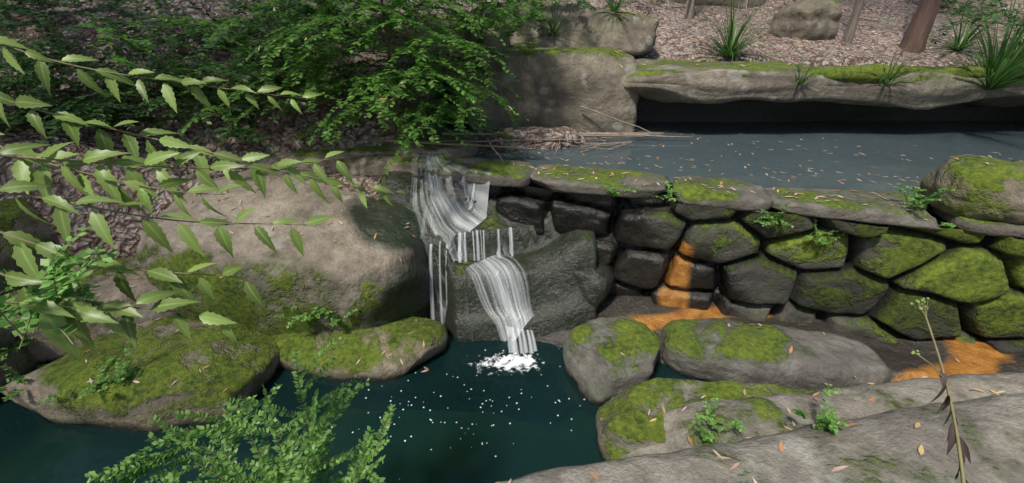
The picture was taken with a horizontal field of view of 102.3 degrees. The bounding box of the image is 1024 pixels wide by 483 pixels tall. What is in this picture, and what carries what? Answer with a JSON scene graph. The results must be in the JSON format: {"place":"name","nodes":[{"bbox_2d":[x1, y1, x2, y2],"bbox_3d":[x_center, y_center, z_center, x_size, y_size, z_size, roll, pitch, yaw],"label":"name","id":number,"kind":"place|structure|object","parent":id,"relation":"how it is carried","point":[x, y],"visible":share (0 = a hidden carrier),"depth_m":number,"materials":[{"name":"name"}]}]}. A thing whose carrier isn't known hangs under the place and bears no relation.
{"place":"outdoors","nodes":[
{"label":"outdoors","id":0,"kind":"place"},
{"bbox_2d":[0,322,705,482],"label":"pool water","id":1,"kind":"structure","parent":0,"point":[35,447],"depth_m":3.44,"materials":[{"name":"teal liquid"}]},
{"bbox_2d":[331,350,584,456],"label":"water bubbles","id":2,"kind":"object","parent":1,"relation":"on","point":[469,398],"visible":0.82,"depth_m":3.61},
{"bbox_2d":[477,353,543,374],"bbox_3d":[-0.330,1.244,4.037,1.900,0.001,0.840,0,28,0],"label":"water foam","id":3,"kind":"object","parent":1,"relation":"on","point":[517,361],"visible":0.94,"depth_m":4.11,"materials":[{"name":"white"}]},
{"bbox_2d":[234,131,1009,462],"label":"floating leaves","id":4,"kind":"object","parent":1,"relation":"on","point":[694,167],"visible":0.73,"depth_m":4.88,"materials":[{"name":"beige plant"}]},
{"bbox_2d":[0,180,955,442],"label":"groundcover","id":5,"kind":"object","parent":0,"point":[64,284],"depth_m":2.67,"materials":[{"name":"green plant"}]},
{"bbox_2d":[0,36,411,361],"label":"branch","id":6,"kind":"object","parent":5,"relation":"attached to","point":[53,314],"depth_m":1.43,"materials":[{"name":"green plant"}]},
{"bbox_2d":[15,49,394,301],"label":"leaves","id":7,"kind":"object","parent":6,"relation":"attached to","point":[151,229],"visible":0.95,"depth_m":1.53,"materials":[{"name":"green plant"}]},
{"bbox_2d":[85,333,396,482],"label":"shrub","id":8,"kind":"object","parent":5,"relation":"on","point":[316,431],"depth_m":1.88,"materials":[{"name":"green plant"}]},
{"bbox_2d":[0,0,1023,258],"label":"terrain","id":9,"kind":"structure","parent":0,"point":[862,48],"depth_m":5.31,"materials":[{"name":"brown soil"}]},
{"bbox_2d":[0,197,59,393],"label":"bank rock","id":10,"kind":"object","parent":9,"relation":"on","point":[14,216],"visible":0.16,"depth_m":3.99,"materials":[{"name":"grey stone"}]},
{"bbox_2d":[7,257,179,361],"bbox_3d":[-4.263,0.603,4.506,1.677,0.868,1.340,-3,28,-6],"label":"grey rock","id":11,"kind":"object","parent":9,"relation":"on","point":[41,347],"visible":0.13,"depth_m":4.03,"materials":[{"name":"stone"}]},
{"bbox_2d":[136,166,434,335],"bbox_3d":[-2.396,0.217,4.994,3.154,1.983,2.232,0,28,0],"label":"rock","id":12,"kind":"object","parent":9,"relation":"on","point":[376,281],"visible":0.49,"depth_m":4.04,"materials":[{"name":"stone"}]},
{"bbox_2d":[244,78,341,107],"bbox_3d":[-3.910,-1.984,6.076,3.619,0.945,1.327,4,28,7],"label":"shrub","id":13,"kind":"object","parent":9,"relation":"on","point":[318,101],"visible":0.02,"depth_m":5.29,"materials":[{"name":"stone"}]},
{"bbox_2d":[75,0,566,175],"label":"shrub","id":14,"kind":"object","parent":9,"relation":"on","point":[429,65],"depth_m":4.51,"materials":[{"name":"green plant"}]},
{"bbox_2d":[270,316,447,380],"bbox_3d":[-1.642,1.128,4.291,1.952,0.540,0.884,0,28,0],"label":"rock slab","id":15,"kind":"object","parent":9,"relation":"on","point":[367,347],"visible":0.58,"depth_m":4.02,"materials":[{"name":"green stone"}]},
{"bbox_2d":[244,131,478,166],"bbox_3d":[-2.401,-1.080,5.599,3.938,0.736,1.137,2,28,3],"label":"ledge","id":16,"kind":"object","parent":9,"relation":"on","point":[388,148],"visible":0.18,"depth_m":5.13,"materials":[{"name":"stone"}]},
{"bbox_2d":[330,153,459,174],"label":"stone slab","id":17,"kind":"structure","parent":9,"relation":"on","point":[375,164],"depth_m":4.92,"materials":[{"name":"stone"}]},
{"bbox_2d":[318,12,510,77],"bbox_3d":[-2.290,-3.115,6.768,4.518,1.135,1.385,6,29,12],"label":"shrub","id":18,"kind":"object","parent":9,"relation":"on","point":[496,42],"visible":0.07,"depth_m":5.96,"materials":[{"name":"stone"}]},
{"bbox_2d":[383,164,596,341],"bbox_3d":[-0.435,0.449,4.797,2.730,2.303,1.950,0,28,0],"label":"cascade rock","id":19,"kind":"object","parent":9,"relation":"on","point":[470,258],"visible":0.41,"depth_m":4.45,"materials":[{"name":"grey stone"}]},
{"bbox_2d":[471,218,525,338],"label":"waterfall sheets","id":20,"kind":"object","parent":19,"relation":"on","point":[516,323],"visible":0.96,"depth_m":4.39,"materials":[{"name":"white liquid"}]},
{"bbox_2d":[0,0,1023,174],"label":"bank bush","id":21,"kind":"object","parent":9,"relation":"on","point":[71,108],"depth_m":4.70,"materials":[{"name":"green plant"}]},
{"bbox_2d":[450,45,639,131],"bbox_3d":[0.514,-2.227,6.941,2.975,1.921,1.490,3,28,5],"label":"boulder","id":22,"kind":"object","parent":9,"relation":"on","point":[556,86],"visible":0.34,"depth_m":6.12,"materials":[{"name":"grey stone"}]},
{"bbox_2d":[85,0,1020,482],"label":"fallen leaves","id":23,"kind":"object","parent":9,"relation":"on","point":[921,452],"visible":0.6,"depth_m":3.72,"materials":[{"name":"orange plant"}]},
{"bbox_2d":[468,1,658,55],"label":"boulder","id":24,"kind":"object","parent":9,"relation":"on","point":[627,33],"visible":0.48,"depth_m":6.86,"materials":[{"name":"grey stone"}]},
{"bbox_2d":[378,80,927,208],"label":"plants","id":25,"kind":"object","parent":9,"relation":"on","point":[397,136],"depth_m":5.97,"materials":[{"name":"green plant"}]},
{"bbox_2d":[686,0,695,18],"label":"tree trunk","id":26,"kind":"object","parent":9,"relation":"on","point":[688,10],"visible":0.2,"depth_m":8.68,"materials":[{"name":"wood"}]},
{"bbox_2d":[367,0,1021,161],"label":"dead sticks","id":27,"kind":"object","parent":9,"relation":"on","point":[596,135],"visible":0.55,"depth_m":5.68,"materials":[{"name":"brown wood"}]},
{"bbox_2d":[668,0,765,8],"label":"hill boulder","id":28,"kind":"object","parent":9,"relation":"on","point":[741,4],"visible":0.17,"depth_m":9.73,"materials":[{"name":"grey stone"}]},
{"bbox_2d":[462,0,1023,97],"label":"grass tussocks","id":29,"kind":"object","parent":9,"relation":"on","point":[995,79],"depth_m":5.74,"materials":[{"name":"green plant"}]},
{"bbox_2d":[502,393,1023,482],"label":"foreground rock","id":30,"kind":"object","parent":9,"relation":"on","point":[882,447],"visible":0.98,"depth_m":2.46,"materials":[{"name":"stone"}]},
{"bbox_2d":[914,300,965,482],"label":"weed stalk","id":31,"kind":"object","parent":30,"relation":"on","point":[959,451],"visible":1,"depth_m":1.35,"materials":[{"name":"plant"}]},
{"bbox_2d":[909,297,929,354],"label":"flower buds","id":32,"kind":"object","parent":31,"relation":"attached to","point":[919,308],"visible":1,"depth_m":1.45,"materials":[{"name":"green plant"}]},
{"bbox_2d":[930,368,970,482],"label":"plant leaves","id":33,"kind":"object","parent":31,"relation":"attached to","point":[951,439],"visible":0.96,"depth_m":1.33,"materials":[{"name":"brown plant"}]},
{"bbox_2d":[525,289,1023,381],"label":"orange-stained ground","id":34,"kind":"structure","parent":9,"relation":"on","point":[900,360],"depth_m":4.00,"materials":[{"name":"stone"}]},
{"bbox_2d":[563,316,660,405],"bbox_3d":[0.982,1.140,3.989,0.919,0.648,0.765,-9,29,-16],"label":"shelf boulder","id":35,"kind":"object","parent":34,"relation":"on","point":[600,368],"visible":0.83,"depth_m":3.73,"materials":[{"name":"grey stone"}]},
{"bbox_2d":[660,318,891,389],"bbox_3d":[2.461,1.132,3.986,1.962,0.526,0.739,6,29,11],"label":"shelf boulder","id":36,"kind":"object","parent":34,"relation":"on","point":[712,349],"visible":0.87,"depth_m":3.78,"materials":[{"name":"grey stone"}]},
{"bbox_2d":[769,0,841,40],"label":"hill boulder","id":37,"kind":"object","parent":9,"relation":"on","point":[813,20],"visible":0.79,"depth_m":7.78,"materials":[{"name":"grey stone"}]},
{"bbox_2d":[623,58,1023,109],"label":"stone ledge","id":38,"kind":"object","parent":9,"relation":"on","point":[674,81],"visible":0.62,"depth_m":5.72,"materials":[{"name":"grey stone"}]},
{"bbox_2d":[699,65,767,76],"bbox_3d":[3.190,-2.329,5.814,1.596,0.280,0.474,0,28,0],"label":"moss patch","id":39,"kind":"object","parent":38,"relation":"on","point":[753,68],"visible":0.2,"depth_m":5.67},
{"bbox_2d":[807,63,927,83],"bbox_3d":[4.907,-2.348,5.836,2.176,0.333,0.500,0,28,0],"label":"moss patch","id":40,"kind":"object","parent":38,"relation":"on","point":[855,74],"visible":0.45,"depth_m":5.62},
{"bbox_2d":[933,65,1023,78],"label":"moss patch","id":41,"kind":"object","parent":38,"relation":"on","point":[963,71],"visible":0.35,"depth_m":5.69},
{"bbox_2d":[636,98,1023,121],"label":"ledge shadow","id":42,"kind":"object","parent":9,"relation":"on","point":[750,110],"visible":0.05,"depth_m":7.00},
{"bbox_2d":[842,0,864,44],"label":"tree trunk","id":43,"kind":"object","parent":9,"relation":"on","point":[849,34],"visible":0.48,"depth_m":7.76,"materials":[{"name":"wood"}]},
{"bbox_2d":[898,0,941,52],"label":"tree trunk","id":44,"kind":"object","parent":9,"relation":"on","point":[917,31],"visible":0.6,"depth_m":7.70,"materials":[{"name":"brown wood"}]},
{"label":"pool bed rock","id":45,"kind":"object","parent":9,"relation":"on","visible":0},
{"bbox_2d":[3,317,279,432],"bbox_3d":[-3.343,1.238,3.886,2.154,0.691,1.178,0,28,0],"label":"mossy rock","id":46,"kind":"object","parent":45,"relation":"on","point":[247,364],"visible":0.73,"depth_m":3.48,"materials":[{"name":"green stone"}]},
{"bbox_2d":[619,372,1023,458],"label":"foreground rock","id":47,"kind":"object","parent":45,"relation":"on","point":[764,415],"visible":0.41,"depth_m":3.04,"materials":[{"name":"stone"}]},
{"bbox_2d":[595,377,820,460],"bbox_3d":[1.952,1.564,3.238,2.546,0.659,0.793,3,28,6],"label":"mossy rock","id":48,"kind":"object","parent":47,"relation":"attached to","point":[624,426],"visible":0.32,"depth_m":3.29,"materials":[{"name":"green stone"}]},
{"bbox_2d":[407,175,1023,356],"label":"stone retaining wall","id":49,"kind":"structure","parent":0,"point":[869,281],"depth_m":4.08,"materials":[{"name":"grey stone"}]},
{"bbox_2d":[574,263,614,309],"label":"rock","id":50,"kind":"object","parent":49,"relation":"attached to","point":[596,286],"visible":0.33,"depth_m":4.38,"materials":[{"name":"grey stone"}]},
{"bbox_2d":[418,157,1023,237],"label":"stone wall coping","id":51,"kind":"object","parent":49,"relation":"on","point":[508,173],"visible":0.91,"depth_m":4.08,"materials":[{"name":"grey stone"}]},
{"bbox_2d":[919,156,1023,223],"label":"boulder","id":52,"kind":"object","parent":49,"relation":"on","point":[993,189],"depth_m":3.42,"materials":[{"name":"green stone"}]},
{"bbox_2d":[443,116,1023,204],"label":"pool water","id":53,"kind":"structure","parent":0,"point":[887,148],"depth_m":5.42,"materials":[{"name":"liquid"}]},
{"bbox_2d":[484,126,587,149],"bbox_3d":[0.343,-1.381,5.836,1.488,0.456,0.756,0,28,0],"label":"debris pile","id":54,"kind":"object","parent":53,"relation":"on","point":[562,132],"visible":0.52,"depth_m":5.57,"materials":[{"name":"brown plant"}]}
]}

